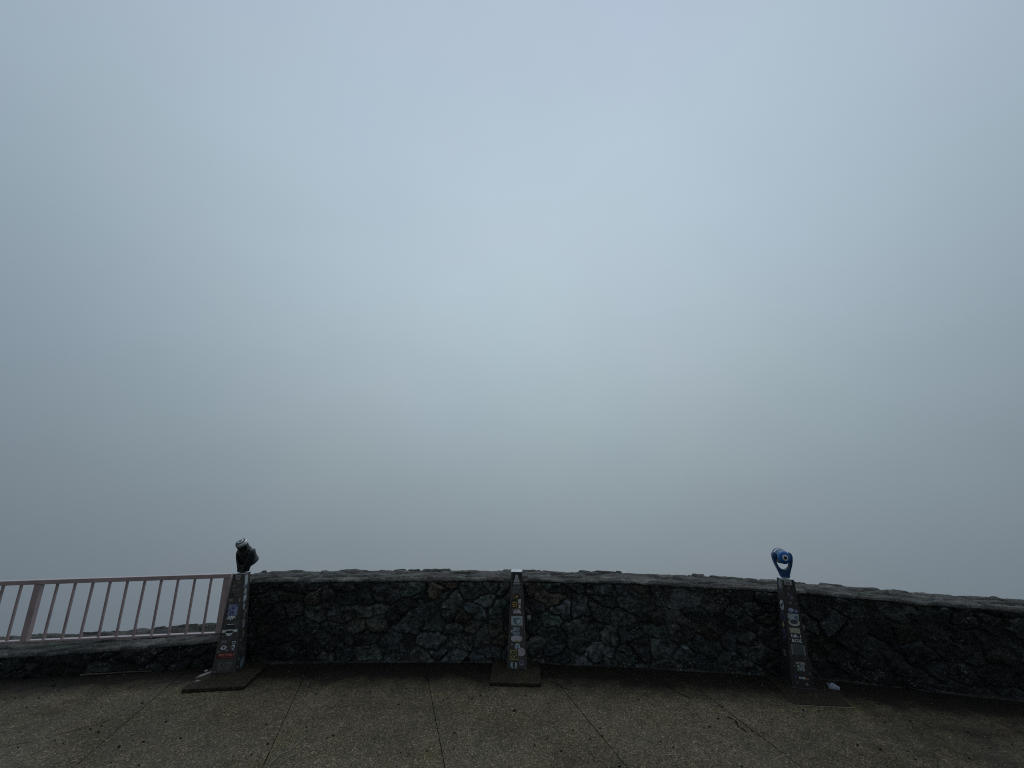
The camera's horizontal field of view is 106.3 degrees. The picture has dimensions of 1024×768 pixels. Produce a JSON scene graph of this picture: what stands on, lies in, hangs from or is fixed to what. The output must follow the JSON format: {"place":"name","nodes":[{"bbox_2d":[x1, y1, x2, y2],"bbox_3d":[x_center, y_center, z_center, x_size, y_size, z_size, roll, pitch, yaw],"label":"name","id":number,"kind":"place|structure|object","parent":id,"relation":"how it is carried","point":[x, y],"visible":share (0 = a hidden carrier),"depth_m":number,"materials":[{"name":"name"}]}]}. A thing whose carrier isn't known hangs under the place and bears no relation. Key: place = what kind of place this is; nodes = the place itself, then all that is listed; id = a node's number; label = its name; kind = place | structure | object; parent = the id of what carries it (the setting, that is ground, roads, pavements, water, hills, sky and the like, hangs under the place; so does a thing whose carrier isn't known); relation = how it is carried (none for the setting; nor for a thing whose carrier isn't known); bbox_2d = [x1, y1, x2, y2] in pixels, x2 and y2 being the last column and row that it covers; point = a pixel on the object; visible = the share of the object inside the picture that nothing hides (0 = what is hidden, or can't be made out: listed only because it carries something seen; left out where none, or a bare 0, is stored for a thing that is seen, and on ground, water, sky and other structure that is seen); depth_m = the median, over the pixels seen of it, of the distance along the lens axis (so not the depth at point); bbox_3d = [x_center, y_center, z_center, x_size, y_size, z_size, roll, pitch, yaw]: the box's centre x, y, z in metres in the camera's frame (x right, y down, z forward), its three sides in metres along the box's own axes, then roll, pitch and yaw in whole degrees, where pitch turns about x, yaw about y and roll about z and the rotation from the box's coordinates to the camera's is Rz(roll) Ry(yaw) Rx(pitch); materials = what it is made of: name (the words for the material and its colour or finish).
{"place":"outdoors","nodes":[
{"label":"outdoors","id":0,"kind":"place"},
{"bbox_2d":[0,663,1023,767],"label":"pavement","id":1,"kind":"structure","parent":0,"point":[546,717],"depth_m":3.37,"materials":[{"name":"concrete"}]},
{"bbox_2d":[0,623,219,678],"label":"stone wall","id":2,"kind":"structure","parent":1,"relation":"on","point":[35,659],"depth_m":4.30,"materials":[{"name":"grey stone"}]},
{"bbox_2d":[0,573,233,643],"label":"metal railing","id":3,"kind":"object","parent":2,"relation":"on","point":[32,611],"visible":0.96,"depth_m":4.52,"materials":[{"name":"metal"}]},
{"bbox_2d":[80,671,149,675],"bbox_3d":[-4.316,3.154,4.195,0.697,0.011,0.018,2,-14,-8],"label":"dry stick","id":4,"kind":"object","parent":1,"relation":"on","point":[111,673],"visible":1,"depth_m":4.18,"materials":[{"name":"wood"}]},
{"bbox_2d":[181,538,268,692],"bbox_3d":[-3.039,2.473,4.279,0.602,1.389,0.566,2,-14,-6],"label":"tower viewer","id":5,"kind":"object","parent":1,"relation":"on","point":[230,669],"visible":1,"depth_m":4.25,"materials":[{"name":"grey metal"}]},
{"bbox_2d":[27,675,1000,767],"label":"pale grit","id":6,"kind":"object","parent":1,"relation":"on","point":[453,727],"visible":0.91,"depth_m":3.35,"materials":[{"name":"grey"}]},
{"bbox_2d":[490,569,541,686],"bbox_3d":[0.044,2.673,4.306,0.542,1.012,0.515,0,-14,2],"label":"viewer post","id":7,"kind":"object","parent":1,"relation":"on","point":[516,668],"visible":1,"depth_m":4.29,"materials":[{"name":"grey metal"}]},
{"bbox_2d":[245,568,1023,701],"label":"stone wall","id":8,"kind":"structure","parent":1,"relation":"on","point":[971,646],"depth_m":4.44,"materials":[{"name":"grey stone"}]},
{"bbox_2d":[765,675,849,706],"bbox_3d":[3.010,3.091,3.882,0.625,0.011,0.594,-2,-14,8],"label":"pavement patch","id":9,"kind":"object","parent":1,"relation":"on","point":[825,694],"visible":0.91,"depth_m":3.79,"materials":[{"name":"concrete"}]},
{"bbox_2d":[771,548,816,689],"bbox_3d":[2.983,2.482,4.141,0.259,1.307,0.233,-2,-14,9],"label":"tower viewer","id":10,"kind":"object","parent":9,"relation":"on","point":[796,668],"visible":1,"depth_m":4.06,"materials":[{"name":"metal"}]},
{"bbox_2d":[827,682,839,689],"bbox_3d":[3.274,3.076,3.910,0.094,0.034,0.086,-8,-15,29],"label":"wrapper","id":11,"kind":"object","parent":9,"relation":"on","point":[832,685],"visible":1,"depth_m":3.89,"materials":[{"name":"plastic"}]},
{"bbox_2d":[0,0,1023,636],"label":"sky","id":12,"kind":"structure","parent":0,"point":[671,287],"materials":[{"name":"grey"}]}
]}

